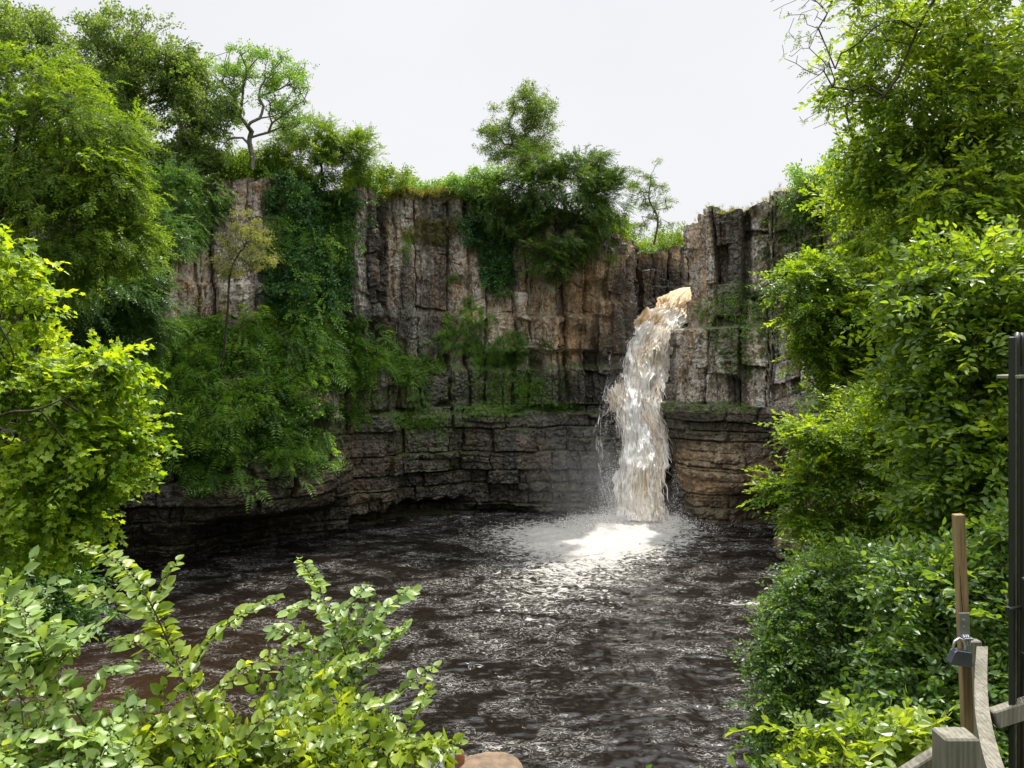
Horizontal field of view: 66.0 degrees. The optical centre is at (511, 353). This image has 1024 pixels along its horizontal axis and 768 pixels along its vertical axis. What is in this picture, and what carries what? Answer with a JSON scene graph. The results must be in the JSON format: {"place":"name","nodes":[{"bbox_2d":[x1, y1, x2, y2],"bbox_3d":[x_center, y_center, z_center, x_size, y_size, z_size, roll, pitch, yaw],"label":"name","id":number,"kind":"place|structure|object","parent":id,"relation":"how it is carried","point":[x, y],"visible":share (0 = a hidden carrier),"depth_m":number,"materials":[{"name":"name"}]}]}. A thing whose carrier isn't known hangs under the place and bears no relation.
{"place":"outdoors","nodes":[
{"label":"outdoors","id":0,"kind":"place"},
{"bbox_2d":[0,161,689,570],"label":"cliff","id":1,"kind":"structure","parent":0,"point":[580,327],"depth_m":55.43,"materials":[{"name":"grey stone"}]},
{"bbox_2d":[0,0,107,106],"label":"corner tree","id":2,"kind":"object","parent":1,"relation":"on","point":[37,25],"visible":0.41,"depth_m":39.16,"materials":[{"name":"green plant"}]},
{"bbox_2d":[3,129,241,180],"bbox_3d":[-23.802,-11.506,46.872,16.380,4.285,10.136,0,0,-31],"label":"scrub","id":3,"kind":"object","parent":1,"relation":"on","point":[171,140],"visible":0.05,"depth_m":44.95,"materials":[{"name":"green plant"}]},
{"bbox_2d":[49,0,244,204],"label":"dark treetop","id":4,"kind":"object","parent":1,"relation":"on","point":[180,79],"visible":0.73,"depth_m":42.93,"materials":[{"name":"green plant"}]},
{"bbox_2d":[102,149,239,258],"bbox_3d":[-19.021,-8.185,44.252,7.372,6.504,3.403,0,0,-29],"label":"ivy","id":5,"kind":"object","parent":1,"relation":"attached to","point":[211,205],"visible":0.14,"depth_m":44.54,"materials":[{"name":"green plant"}]},
{"bbox_2d":[97,327,360,491],"bbox_3d":[-14.657,2.431,44.667,16.983,9.537,6.071,0,0,-41],"label":"ground cover","id":6,"kind":"object","parent":1,"relation":"on","point":[326,409],"visible":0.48,"depth_m":43.33,"materials":[{"name":"green plant"}]},
{"bbox_2d":[158,129,313,181],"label":"brambles","id":7,"kind":"object","parent":1,"relation":"on","point":[242,168],"visible":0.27,"depth_m":48.04,"materials":[{"name":"green plant"}]},
{"bbox_2d":[201,206,285,357],"bbox_3d":[-13.521,-3.760,40.542,4.106,7.954,3.063,0,0,0],"label":"ledge sapling","id":8,"kind":"object","parent":1,"relation":"on","point":[247,231],"visible":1,"depth_m":40.40,"materials":[{"name":"green plant"}]},
{"bbox_2d":[203,38,319,170],"bbox_3d":[-15.297,-14.714,46.649,7.142,7.567,5.667,0,0,0],"label":"gnarled tree","id":9,"kind":"object","parent":1,"relation":"on","point":[233,71],"visible":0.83,"depth_m":46.61,"materials":[{"name":"green plant"}]},
{"bbox_2d":[126,304,417,499],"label":"undergrowth","id":10,"kind":"object","parent":1,"relation":"on","point":[238,392],"visible":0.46,"depth_m":43.28,"materials":[{"name":"green plant"}]},
{"bbox_2d":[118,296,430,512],"bbox_3d":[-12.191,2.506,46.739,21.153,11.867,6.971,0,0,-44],"label":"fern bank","id":11,"kind":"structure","parent":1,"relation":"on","point":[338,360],"depth_m":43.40,"materials":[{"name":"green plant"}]},
{"bbox_2d":[254,164,380,363],"bbox_3d":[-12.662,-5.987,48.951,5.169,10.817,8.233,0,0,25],"label":"ivy","id":12,"kind":"object","parent":1,"relation":"attached to","point":[278,298],"visible":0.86,"depth_m":47.58,"materials":[{"name":"green plant"}]},
{"bbox_2d":[247,104,390,200],"bbox_3d":[-12.326,-12.545,50.322,9.097,6.406,6.729,0,0,0],"label":"cliff top ash","id":13,"kind":"object","parent":1,"relation":"on","point":[340,144],"visible":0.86,"depth_m":49.56,"materials":[{"name":"green plant"}]},
{"bbox_2d":[338,368,374,431],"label":"fern","id":14,"kind":"object","parent":1,"relation":"on","point":[355,412],"visible":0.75,"depth_m":51.30,"materials":[{"name":"green plant"}]},
{"bbox_2d":[337,309,387,390],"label":"fern","id":15,"kind":"object","parent":1,"relation":"on","point":[359,323],"visible":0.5,"depth_m":51.27,"materials":[{"name":"green plant"}]},
{"bbox_2d":[337,161,417,203],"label":"bush","id":16,"kind":"object","parent":1,"relation":"on","point":[406,175],"visible":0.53,"depth_m":53.47,"materials":[{"name":"green plant"}]},
{"bbox_2d":[396,358,430,418],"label":"fern","id":17,"kind":"object","parent":1,"relation":"attached to","point":[411,397],"visible":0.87,"depth_m":53.86,"materials":[{"name":"green plant"}]},
{"bbox_2d":[386,352,448,388],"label":"fern","id":18,"kind":"object","parent":1,"relation":"attached to","point":[423,366],"visible":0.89,"depth_m":53.88,"materials":[{"name":"green plant"}]},
{"bbox_2d":[340,170,496,201],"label":"bushes","id":19,"kind":"object","parent":1,"relation":"on","point":[369,182],"visible":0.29,"depth_m":56.23,"materials":[{"name":"green plant"}]},
{"bbox_2d":[390,407,447,434],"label":"fern","id":20,"kind":"object","parent":1,"relation":"on","point":[405,425],"visible":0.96,"depth_m":54.21,"materials":[{"name":"green plant"}]},
{"bbox_2d":[387,215,468,248],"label":"fern","id":21,"kind":"object","parent":1,"relation":"on","point":[402,232],"visible":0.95,"depth_m":56.53,"materials":[{"name":"green plant"}]},
{"bbox_2d":[398,227,458,285],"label":"fern","id":22,"kind":"object","parent":1,"relation":"attached to","point":[409,248],"visible":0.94,"depth_m":55.32,"materials":[{"name":"green plant"}]},
{"bbox_2d":[381,180,488,204],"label":"grass","id":23,"kind":"structure","parent":1,"relation":"on","point":[425,191],"depth_m":56.39,"materials":[{"name":"green plant"}]},
{"bbox_2d":[430,293,503,355],"bbox_3d":[-3.177,-2.006,56.247,5.319,4.681,2.114,0,0,0],"label":"fern","id":24,"kind":"object","parent":1,"relation":"on","point":[449,319],"visible":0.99,"depth_m":55.92,"materials":[{"name":"green plant"}]},
{"bbox_2d":[440,162,513,202],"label":"bush","id":25,"kind":"object","parent":1,"relation":"on","point":[454,181],"visible":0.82,"depth_m":56.01,"materials":[{"name":"green plant"}]},
{"bbox_2d":[453,187,528,300],"bbox_3d":[-1.317,-7.893,56.872,5.731,8.711,3.305,0,0,0],"label":"ivy","id":26,"kind":"object","parent":1,"relation":"attached to","point":[498,282],"visible":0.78,"depth_m":56.88,"materials":[{"name":"green plant"}]},
{"bbox_2d":[450,328,533,375],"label":"fern","id":27,"kind":"object","parent":1,"relation":"on","point":[498,357],"visible":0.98,"depth_m":56.35,"materials":[{"name":"green plant"}]},
{"bbox_2d":[453,400,536,419],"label":"fern","id":28,"kind":"object","parent":1,"relation":"on","point":[485,406],"visible":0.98,"depth_m":56.18,"materials":[{"name":"green plant"}]},
{"bbox_2d":[467,359,560,417],"bbox_3d":[0.322,2.608,56.908,7.475,4.532,2.200,0,0,-9],"label":"fern","id":29,"kind":"object","parent":1,"relation":"attached to","point":[496,380],"visible":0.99,"depth_m":56.65,"materials":[{"name":"green plant"}]},
{"bbox_2d":[471,77,565,180],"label":"round tree","id":30,"kind":"object","parent":1,"relation":"on","point":[534,108],"visible":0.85,"depth_m":65.04,"materials":[{"name":"green plant"}]},
{"bbox_2d":[506,379,584,414],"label":"fern","id":31,"kind":"object","parent":1,"relation":"on","point":[523,396],"visible":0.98,"depth_m":57.15,"materials":[{"name":"green plant"}]},
{"bbox_2d":[458,135,640,290],"bbox_3d":[2.820,-10.041,56.177,13.079,11.098,8.280,0,0,-20],"label":"yew tree","id":32,"kind":"object","parent":1,"relation":"on","point":[592,176],"visible":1,"depth_m":55.43,"materials":[{"name":"green plant"}]},
{"bbox_2d":[578,198,687,254],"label":"shrubbery","id":33,"kind":"object","parent":1,"relation":"on","point":[661,243],"visible":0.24,"depth_m":68.99,"materials":[{"name":"green plant"}]},
{"bbox_2d":[626,156,680,244],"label":"slim tree","id":34,"kind":"object","parent":1,"relation":"on","point":[645,203],"visible":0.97,"depth_m":65.77,"materials":[{"name":"green plant"}]},
{"bbox_2d":[0,510,791,767],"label":"water","id":35,"kind":"structure","parent":0,"point":[550,645],"depth_m":33.29,"materials":[{"name":"black liquid"}]},
{"bbox_2d":[0,0,1023,248],"label":"sky","id":36,"kind":"structure","parent":0,"point":[702,86],"materials":[{"name":"white"}]},
{"bbox_2d":[601,314,687,515],"bbox_3d":[11.054,4.464,64.183,12.107,16.472,18.980,0,0,14],"label":"waterfall bed","id":37,"kind":"object","parent":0,"point":[674,494],"visible":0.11,"depth_m":55.48,"materials":[{"name":"stone"}]},
{"bbox_2d":[545,287,731,536],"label":"waterfall","id":38,"kind":"structure","parent":37,"relation":"on","point":[635,397],"depth_m":56.27,"materials":[{"name":"liquid"}]},
{"bbox_2d":[383,508,979,701],"bbox_3d":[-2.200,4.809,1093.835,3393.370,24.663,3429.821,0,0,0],"label":"ground","id":39,"kind":"structure","parent":0,"point":[431,511],"depth_m":55.93,"materials":[{"name":"black stone"}]},
{"bbox_2d":[0,527,133,673],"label":"hazel bush","id":40,"kind":"object","parent":39,"relation":"on","point":[58,601],"visible":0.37,"depth_m":11.80,"materials":[{"name":"green plant"}]},
{"bbox_2d":[0,544,150,767],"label":"snowberry shrub","id":41,"kind":"object","parent":39,"relation":"on","point":[25,629],"visible":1,"depth_m":3.48,"materials":[{"name":"green plant"}]},
{"bbox_2d":[0,38,180,328],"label":"ash tree","id":42,"kind":"object","parent":39,"relation":"on","point":[67,194],"visible":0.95,"depth_m":25.97,"materials":[{"name":"green plant"}]},
{"bbox_2d":[0,218,183,582],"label":"maple tree","id":43,"kind":"object","parent":39,"relation":"on","point":[74,438],"visible":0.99,"depth_m":9.72,"materials":[{"name":"green plant"}]},
{"bbox_2d":[0,152,243,392],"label":"shaded tree","id":44,"kind":"object","parent":39,"relation":"on","point":[135,311],"visible":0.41,"depth_m":34.62,"materials":[{"name":"green plant"}]},
{"bbox_2d":[63,540,361,767],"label":"elm shrub","id":45,"kind":"object","parent":39,"relation":"on","point":[179,737],"visible":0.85,"depth_m":3.92,"materials":[{"name":"green plant"}]},
{"bbox_2d":[244,557,421,767],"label":"dogwood shrub","id":46,"kind":"object","parent":39,"relation":"on","point":[356,635],"visible":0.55,"depth_m":4.56,"materials":[{"name":"green plant"}]},
{"bbox_2d":[215,647,468,767],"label":"elm shrub","id":47,"kind":"object","parent":39,"relation":"on","point":[393,751],"visible":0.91,"depth_m":4.02,"materials":[{"name":"green plant"}]},
{"bbox_2d":[421,753,467,767],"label":"boulder","id":48,"kind":"object","parent":39,"relation":"on","point":[441,764],"visible":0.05,"depth_m":6.15,"materials":[{"name":"stone"}]},
{"bbox_2d":[455,749,464,767],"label":"stone","id":49,"kind":"object","parent":48,"relation":"on","point":[460,759],"visible":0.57,"depth_m":5.96,"materials":[{"name":"brown stone"}]},
{"bbox_2d":[459,752,522,767],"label":"boulder","id":50,"kind":"object","parent":48,"relation":"on","point":[494,760],"visible":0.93,"depth_m":6.00,"materials":[{"name":"stone"}]},
{"bbox_2d":[616,759,772,767],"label":"undergrowth","id":51,"kind":"object","parent":39,"relation":"on","point":[650,765],"depth_m":7.42,"materials":[{"name":"green plant"}]},
{"bbox_2d":[723,519,945,767],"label":"hedge bush","id":52,"kind":"object","parent":39,"relation":"on","point":[790,662],"visible":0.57,"depth_m":6.97,"materials":[{"name":"green plant"}]},
{"bbox_2d":[736,372,933,576],"bbox_3d":[4.290,2.794,9.366,2.848,5.575,2.330,0,0,26],"label":"beech sapling","id":53,"kind":"object","parent":39,"relation":"on","point":[836,456],"visible":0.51,"depth_m":9.03,"materials":[{"name":"green plant"}]},
{"bbox_2d":[724,685,959,767],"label":"bramble","id":54,"kind":"object","parent":39,"relation":"on","point":[878,742],"visible":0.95,"depth_m":3.26,"materials":[{"name":"green plant"}]},
{"bbox_2d":[745,172,969,599],"bbox_3d":[6.429,2.092,14.139,3.557,11.287,4.064,0,0,41],"label":"feathery tree","id":55,"kind":"object","parent":39,"relation":"on","point":[825,309],"visible":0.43,"depth_m":13.72,"materials":[{"name":"green plant"}]},
{"bbox_2d":[725,481,997,767],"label":"undergrowth","id":56,"kind":"object","parent":39,"relation":"on","point":[730,760],"visible":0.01,"depth_m":28.00,"materials":[{"name":"green plant"}]},
{"bbox_2d":[792,0,1023,280],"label":"willow tree","id":57,"kind":"object","parent":39,"relation":"on","point":[971,145],"visible":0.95,"depth_m":8.51,"materials":[{"name":"green plant"}]},
{"bbox_2d":[771,0,935,132],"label":"willow branch","id":58,"kind":"object","parent":57,"relation":"attached to","point":[826,64],"visible":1,"depth_m":8.20,"materials":[{"name":"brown plant"}]},
{"bbox_2d":[832,486,1007,767],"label":"hazel bush","id":59,"kind":"object","parent":39,"relation":"on","point":[913,604],"visible":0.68,"depth_m":4.90,"materials":[{"name":"green plant"}]},
{"bbox_2d":[830,211,1023,566],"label":"elder tree","id":60,"kind":"object","parent":39,"relation":"on","point":[955,451],"visible":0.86,"depth_m":6.12,"materials":[{"name":"green plant"}]},
{"bbox_2d":[898,727,979,767],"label":"corner post","id":61,"kind":"object","parent":39,"relation":"on","point":[955,747],"visible":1,"depth_m":1.58,"materials":[{"name":"grey wood"}]},
{"bbox_2d":[952,513,981,734],"bbox_3d":[1.329,0.867,2.299,0.059,0.818,0.236,0,0,39],"label":"fence post","id":62,"kind":"object","parent":39,"relation":"on","point":[966,684],"visible":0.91,"depth_m":2.24,"materials":[{"name":"brown wood"}]},
{"bbox_2d":[946,637,971,667],"bbox_3d":[1.244,0.830,2.195,0.062,0.082,0.026,0,0,0],"label":"padlock","id":63,"kind":"object","parent":62,"relation":"hanging from","point":[959,657],"visible":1,"depth_m":2.18,"materials":[{"name":"metal"}]},
{"bbox_2d":[997,332,1023,767],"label":"metal gate","id":64,"kind":"structure","parent":39,"relation":"on","point":[1014,608],"depth_m":2.00,"materials":[{"name":"black metal"}]},
{"bbox_2d":[974,646,1023,767],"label":"handrail","id":65,"kind":"object","parent":64,"relation":"attached to","point":[999,716],"visible":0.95,"depth_m":1.99,"materials":[{"name":"grey wood"}]},
{"bbox_2d":[774,393,881,562],"bbox_3d":[26.707,7.154,39.452,15.112,11.093,29.210,0,0,-40],"label":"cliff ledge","id":66,"kind":"object","parent":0,"point":[803,403],"visible":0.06,"depth_m":42.85,"materials":[{"name":"stone"}]},
{"bbox_2d":[660,173,1022,524],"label":"cliff","id":67,"kind":"structure","parent":0,"point":[711,366],"depth_m":53.15,"materials":[{"name":"grey stone"}]},
{"bbox_2d":[660,402,754,414],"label":"moss clump","id":68,"kind":"object","parent":67,"relation":"on","point":[740,410],"visible":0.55,"depth_m":52.43,"materials":[{"name":"green plant"}]},
{"bbox_2d":[691,295,761,324],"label":"moss clump","id":69,"kind":"object","parent":67,"relation":"on","point":[702,316],"visible":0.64,"depth_m":53.67,"materials":[{"name":"green plant"}]},
{"bbox_2d":[694,181,796,224],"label":"grass tufts","id":70,"kind":"object","parent":67,"relation":"on","point":[734,208],"visible":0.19,"depth_m":53.37,"materials":[{"name":"green plant"}]},
{"bbox_2d":[728,299,771,344],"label":"moss clump","id":71,"kind":"object","parent":67,"relation":"attached to","point":[754,314],"visible":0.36,"depth_m":51.89,"materials":[{"name":"green plant"}]},
{"bbox_2d":[760,186,826,261],"bbox_3d":[20.701,-7.005,56.523,4.803,8.203,12.289,0,0,22],"label":"moss clump","id":72,"kind":"object","parent":67,"relation":"attached to","point":[808,227],"visible":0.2,"depth_m":52.14,"materials":[{"name":"green plant"}]},
{"bbox_2d":[776,171,842,236],"bbox_3d":[20.500,-9.396,50.025,7.115,4.502,4.522,0,0,0],"label":"conifer shrub","id":73,"kind":"object","parent":67,"relation":"on","point":[802,216],"visible":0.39,"depth_m":49.95,"materials":[{"name":"green plant"}]},
{"bbox_2d":[782,134,1023,197],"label":"thicket","id":74,"kind":"object","parent":67,"relation":"on","point":[795,173],"visible":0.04,"depth_m":52.08,"materials":[{"name":"green plant"}]}
]}

